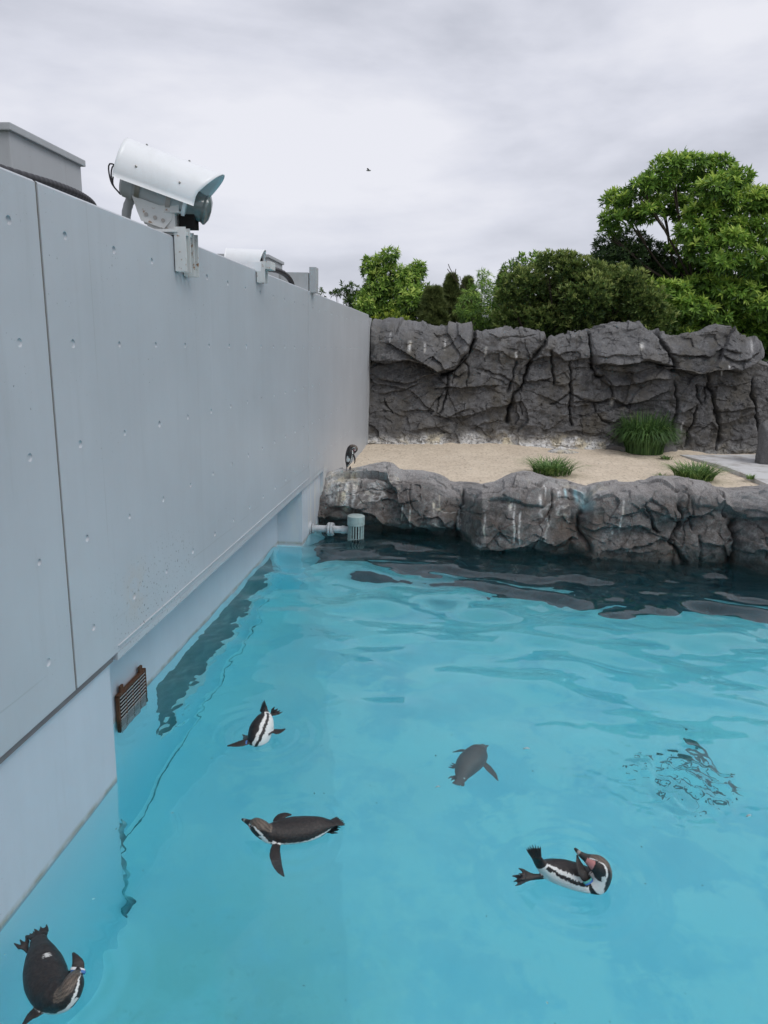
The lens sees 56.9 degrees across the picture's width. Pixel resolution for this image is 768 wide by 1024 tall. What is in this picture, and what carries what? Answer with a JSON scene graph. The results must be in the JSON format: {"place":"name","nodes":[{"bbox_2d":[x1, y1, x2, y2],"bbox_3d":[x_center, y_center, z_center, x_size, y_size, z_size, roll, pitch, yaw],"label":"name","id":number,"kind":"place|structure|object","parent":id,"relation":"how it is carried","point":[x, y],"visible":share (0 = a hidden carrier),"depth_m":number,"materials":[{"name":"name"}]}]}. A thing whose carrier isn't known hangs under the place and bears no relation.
{"place":"outdoors","nodes":[
{"label":"outdoors","id":0,"kind":"place"},
{"bbox_2d":[0,523,767,1023],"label":"pool water","id":1,"kind":"structure","parent":0,"point":[428,685],"depth_m":4.78,"materials":[{"name":"blue liquid"}]},
{"bbox_2d":[14,924,85,1016],"bbox_3d":[-1.615,2.198,3.432,0.290,0.216,0.598,-6,15,-30],"label":"penguin","id":2,"kind":"object","parent":1,"relation":"on","point":[53,984],"visible":1,"depth_m":3.31,"materials":[{"name":"black"}]},
{"bbox_2d":[227,700,284,746],"bbox_3d":[-1.011,1.735,5.585,0.455,0.399,0.328,-2,14,-15],"label":"penguin","id":3,"kind":"object","parent":1,"relation":"on","point":[261,730],"visible":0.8,"depth_m":5.48,"materials":[{"name":"black"}]},
{"bbox_2d":[241,813,344,859],"bbox_3d":[-0.527,2.000,4.462,0.564,0.209,0.494,-9,17,-38],"label":"penguin","id":4,"kind":"object","parent":1,"relation":"on","point":[281,828],"visible":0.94,"depth_m":4.40,"materials":[{"name":"black"}]},
{"bbox_2d":[347,514,364,539],"bbox_3d":[-0.457,0.375,11.471,0.280,0.666,0.280,3,13,5],"label":"water strainer","id":5,"kind":"object","parent":1,"relation":"in","point":[355,523],"visible":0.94,"depth_m":11.35,"materials":[{"name":"grey plastic"}]},
{"bbox_2d":[512,845,611,893],"bbox_3d":[1.030,2.079,4.126,0.561,0.290,0.209,3,13,5],"label":"penguin","id":6,"kind":"object","parent":1,"relation":"on","point":[594,876],"visible":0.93,"depth_m":4.07,"materials":[{"name":"black"}]},
{"bbox_2d":[0,0,767,316],"label":"sky","id":7,"kind":"structure","parent":0,"point":[487,132],"materials":[{"name":"white"}]},
{"bbox_2d":[347,443,758,487],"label":"sand","id":8,"kind":"structure","parent":0,"point":[470,460],"depth_m":16.48,"materials":[{"name":"beige sand"}]},
{"bbox_2d":[534,460,568,473],"bbox_3d":[3.338,-0.907,14.460,0.825,0.235,0.801,3,13,5],"label":"grass tuft","id":9,"kind":"object","parent":8,"relation":"on","point":[546,470],"visible":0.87,"depth_m":14.43,"materials":[{"name":"green plant"}]},
{"bbox_2d":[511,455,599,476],"bbox_3d":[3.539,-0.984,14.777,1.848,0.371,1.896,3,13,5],"label":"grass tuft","id":10,"kind":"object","parent":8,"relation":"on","point":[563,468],"visible":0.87,"depth_m":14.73,"materials":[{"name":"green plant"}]},
{"bbox_2d":[604,408,687,454],"bbox_3d":[6.658,-2.067,17.930,2.283,1.147,2.318,3,13,5],"label":"grass clump","id":11,"kind":"object","parent":8,"relation":"on","point":[649,436],"visible":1,"depth_m":17.59,"materials":[{"name":"green plant"}]},
{"bbox_2d":[659,455,672,459],"bbox_3d":[6.882,-1.344,17.270,0.380,0.107,0.423,-4,14,-21],"label":"weed","id":12,"kind":"object","parent":8,"relation":"on","point":[665,457],"visible":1,"depth_m":17.23,"materials":[{"name":"green plant"}]},
{"bbox_2d":[656,459,741,481],"bbox_3d":[6.420,-0.869,14.538,1.894,0.394,1.855,3,13,5],"label":"grass tuft","id":13,"kind":"object","parent":8,"relation":"on","point":[699,471],"visible":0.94,"depth_m":14.43,"materials":[{"name":"green plant"}]},
{"bbox_2d":[369,270,767,361],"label":"understory","id":14,"kind":"object","parent":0,"point":[765,359],"depth_m":24.24,"materials":[{"name":"green plant"}]},
{"bbox_2d":[680,454,767,484],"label":"concrete path","id":15,"kind":"structure","parent":0,"point":[746,464],"depth_m":16.40,"materials":[{"name":"grey concrete"}]},
{"bbox_2d":[744,474,756,479],"bbox_3d":[7.536,-0.732,14.588,0.321,0.118,0.347,-6,15,-28],"label":"weed","id":16,"kind":"object","parent":15,"relation":"on","point":[751,477],"visible":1,"depth_m":14.59,"materials":[{"name":"green plant"}]},
{"label":"ground","id":17,"kind":"structure","parent":0,"visible":0},
{"bbox_2d":[0,122,85,191],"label":"equipment box","id":18,"kind":"object","parent":17,"relation":"on","point":[21,149],"visible":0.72,"depth_m":5.33,"materials":[{"name":"paint"}]},
{"bbox_2d":[0,167,371,928],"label":"concrete wall","id":19,"kind":"structure","parent":17,"relation":"on","point":[174,445],"depth_m":4.69,"materials":[{"name":"paint"}]},
{"bbox_2d":[0,164,95,204],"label":"corrugated hose","id":20,"kind":"object","parent":19,"relation":"on","point":[67,189],"visible":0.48,"depth_m":3.90,"materials":[{"name":"black plastic"}]},
{"bbox_2d":[115,665,146,721],"bbox_3d":[-2.125,1.622,5.987,0.036,0.526,0.520,3,13,5],"label":"drain grille","id":21,"kind":"object","parent":19,"relation":"attached to","point":[130,692],"visible":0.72,"depth_m":5.93,"materials":[{"name":"brown metal"}]},
{"bbox_2d":[108,138,224,277],"bbox_3d":[-1.652,-2.318,5.431,0.859,0.961,0.464,-1,13,-9],"label":"camera housing","id":22,"kind":"object","parent":19,"relation":"attached to","point":[167,193],"visible":0.94,"depth_m":5.30,"materials":[{"name":"white paint"}]},
{"bbox_2d":[224,248,274,283],"bbox_3d":[-1.461,-2.675,7.705,0.524,0.360,0.318,3,13,5],"label":"camera housing","id":23,"kind":"object","parent":19,"relation":"attached to","point":[256,261],"visible":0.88,"depth_m":7.58,"materials":[{"name":"white paint"}]},
{"bbox_2d":[219,254,283,278],"bbox_3d":[-2.514,-3.941,12.573,1.260,1.075,1.120,3,13,5],"label":"equipment box","id":24,"kind":"object","parent":19,"relation":"on","point":[277,262],"visible":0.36,"depth_m":12.34,"materials":[{"name":"paint"}]},
{"bbox_2d":[268,267,294,284],"bbox_3d":[-1.398,-2.956,8.898,0.134,0.234,1.553,4,13,12],"label":"corrugated hose","id":25,"kind":"object","parent":19,"relation":"on","point":[286,275],"visible":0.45,"depth_m":9.14,"materials":[{"name":"black plastic"}]},
{"bbox_2d":[279,267,317,293],"bbox_3d":[-1.266,-3.443,10.516,0.546,0.360,0.250,3,13,5],"label":"steel bracket","id":26,"kind":"object","parent":19,"relation":"on","point":[307,281],"visible":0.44,"depth_m":10.42,"materials":[{"name":"grey metal"}]},
{"bbox_2d":[309,521,347,535],"bbox_3d":[-0.888,0.279,11.544,0.640,0.220,0.220,3,13,5],"label":"outlet pipe","id":27,"kind":"object","parent":19,"relation":"attached to","point":[330,529],"visible":1,"depth_m":11.49,"materials":[{"name":"grey plastic"}]},
{"bbox_2d":[318,286,325,296],"bbox_3d":[-2.514,-6.527,28.639,0.426,4.962,0.546,-2,13,-15],"label":"treetop","id":28,"kind":"object","parent":17,"relation":"on","point":[322,290],"visible":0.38,"depth_m":28.13,"materials":[{"name":"green plant"}]},
{"bbox_2d":[329,279,361,307],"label":"broadleaf tree","id":29,"kind":"object","parent":17,"relation":"on","point":[349,296],"visible":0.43,"depth_m":26.74,"materials":[{"name":"green plant"}]},
{"bbox_2d":[371,308,410,319],"bbox_3d":[0.206,-4.245,21.638,1.519,3.821,1.094,8,15,26],"label":"yellow shrub","id":30,"kind":"object","parent":17,"relation":"on","point":[387,314],"visible":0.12,"depth_m":20.95,"materials":[{"name":"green plant"}]},
{"bbox_2d":[352,244,433,320],"bbox_3d":[0.280,-6.293,25.308,2.973,6.171,2.231,3,13,5],"label":"broadleaf tree","id":31,"kind":"object","parent":17,"relation":"on","point":[380,288],"visible":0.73,"depth_m":24.74,"materials":[{"name":"green plant"}]},
{"bbox_2d":[416,285,441,325],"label":"conifer","id":32,"kind":"object","parent":17,"relation":"on","point":[422,309],"visible":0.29,"depth_m":23.80,"materials":[{"name":"green plant"}]},
{"bbox_2d":[417,283,450,325],"bbox_3d":[1.755,-5.317,24.327,3.155,4.853,2.759,3,13,5],"label":"conifer","id":33,"kind":"object","parent":17,"relation":"on","point":[439,303],"visible":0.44,"depth_m":23.75,"materials":[{"name":"green plant"}]},
{"bbox_2d":[442,271,473,327],"bbox_3d":[2.373,-5.641,24.747,2.974,5.323,3.239,3,13,5],"label":"conifer","id":34,"kind":"object","parent":17,"relation":"on","point":[453,293],"visible":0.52,"depth_m":24.10,"materials":[{"name":"green plant"}]},
{"bbox_2d":[447,264,472,322],"bbox_3d":[2.650,-5.646,24.417,1.179,5.500,0.080,3,13,5],"label":"bare tree","id":35,"kind":"object","parent":17,"relation":"on","point":[456,279],"visible":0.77,"depth_m":23.92,"materials":[{"name":"brown plant"}]},
{"bbox_2d":[451,275,482,330],"bbox_3d":[2.895,-5.730,25.303,2.251,5.270,2.419,3,13,5],"label":"conifer","id":36,"kind":"object","parent":17,"relation":"on","point":[464,281],"visible":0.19,"depth_m":24.55,"materials":[{"name":"green plant"}]},
{"bbox_2d":[470,298,483,329],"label":"conifer","id":37,"kind":"object","parent":17,"relation":"on","point":[476,311],"visible":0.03,"depth_m":24.62,"materials":[{"name":"green plant"}]},
{"bbox_2d":[453,267,506,330],"bbox_3d":[2.829,-4.750,21.375,2.326,5.052,1.625,-9,16,-37],"label":"bamboo bush","id":38,"kind":"object","parent":17,"relation":"on","point":[481,306],"visible":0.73,"depth_m":20.78,"materials":[{"name":"green plant"}]},
{"bbox_2d":[487,271,507,327],"bbox_3d":[3.960,-5.594,24.545,1.636,5.400,1.714,3,13,5],"label":"conifer","id":39,"kind":"object","parent":17,"relation":"on","point":[498,276],"visible":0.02,"depth_m":24.01,"materials":[{"name":"green plant"}]},
{"bbox_2d":[489,248,549,312],"bbox_3d":[4.144,-5.394,22.564,2.017,5.838,1.787,3,13,5],"label":"broadleaf tree","id":40,"kind":"object","parent":17,"relation":"on","point":[523,260],"visible":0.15,"depth_m":21.84,"materials":[{"name":"green plant"}]},
{"bbox_2d":[548,448,578,453],"bbox_3d":[4.546,-1.482,17.952,0.790,0.255,0.345,3,13,5],"label":"boulder","id":41,"kind":"object","parent":17,"relation":"on","point":[561,451],"visible":0.64,"depth_m":17.83,"materials":[{"name":"beige stone"}]},
{"bbox_2d":[368,317,767,453],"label":"rock wall","id":42,"kind":"structure","parent":17,"relation":"on","point":[466,383],"depth_m":18.21,"materials":[{"name":"grey stone"}]},
{"bbox_2d":[489,247,680,337],"bbox_3d":[5.545,-4.555,20.009,5.227,5.424,3.059,3,13,5],"label":"round shrub","id":43,"kind":"object","parent":17,"relation":"on","point":[576,279],"visible":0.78,"depth_m":19.12,"materials":[{"name":"green plant"}]},
{"bbox_2d":[589,226,686,319],"bbox_3d":[8.194,-5.794,22.957,3.906,6.648,2.567,3,13,5],"label":"dark tree","id":44,"kind":"object","parent":17,"relation":"on","point":[612,252],"visible":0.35,"depth_m":22.12,"materials":[{"name":"green plant"}]},
{"bbox_2d":[606,442,677,452],"bbox_3d":[6.681,-1.541,18.233,1.890,0.503,0.842,3,13,5],"label":"boulder","id":45,"kind":"object","parent":17,"relation":"on","point":[621,447],"visible":0.14,"depth_m":18.12,"materials":[{"name":"grey stone"}]},
{"bbox_2d":[595,145,767,353],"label":"broadleaf tree","id":46,"kind":"object","parent":17,"relation":"on","point":[713,232],"visible":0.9,"depth_m":20.40,"materials":[{"name":"green plant"}]},
{"bbox_2d":[755,420,767,464],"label":"boulder","id":47,"kind":"object","parent":17,"relation":"on","point":[761,456],"visible":0.66,"depth_m":16.46,"materials":[{"name":"grey stone"}]},
{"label":"pool floor","id":48,"kind":"structure","parent":0,"visible":0},
{"bbox_2d":[318,462,767,574],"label":"front rocks","id":49,"kind":"object","parent":48,"relation":"on","point":[663,518],"visible":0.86,"depth_m":10.78,"materials":[{"name":"grey stone"}]},
{"bbox_2d":[345,444,357,470],"bbox_3d":[-0.568,-0.939,12.353,0.226,0.481,0.190,3,13,5],"label":"penguin","id":50,"kind":"object","parent":49,"relation":"on","point":[351,450],"visible":0.98,"depth_m":12.29,"materials":[{"name":"black"}]}
]}

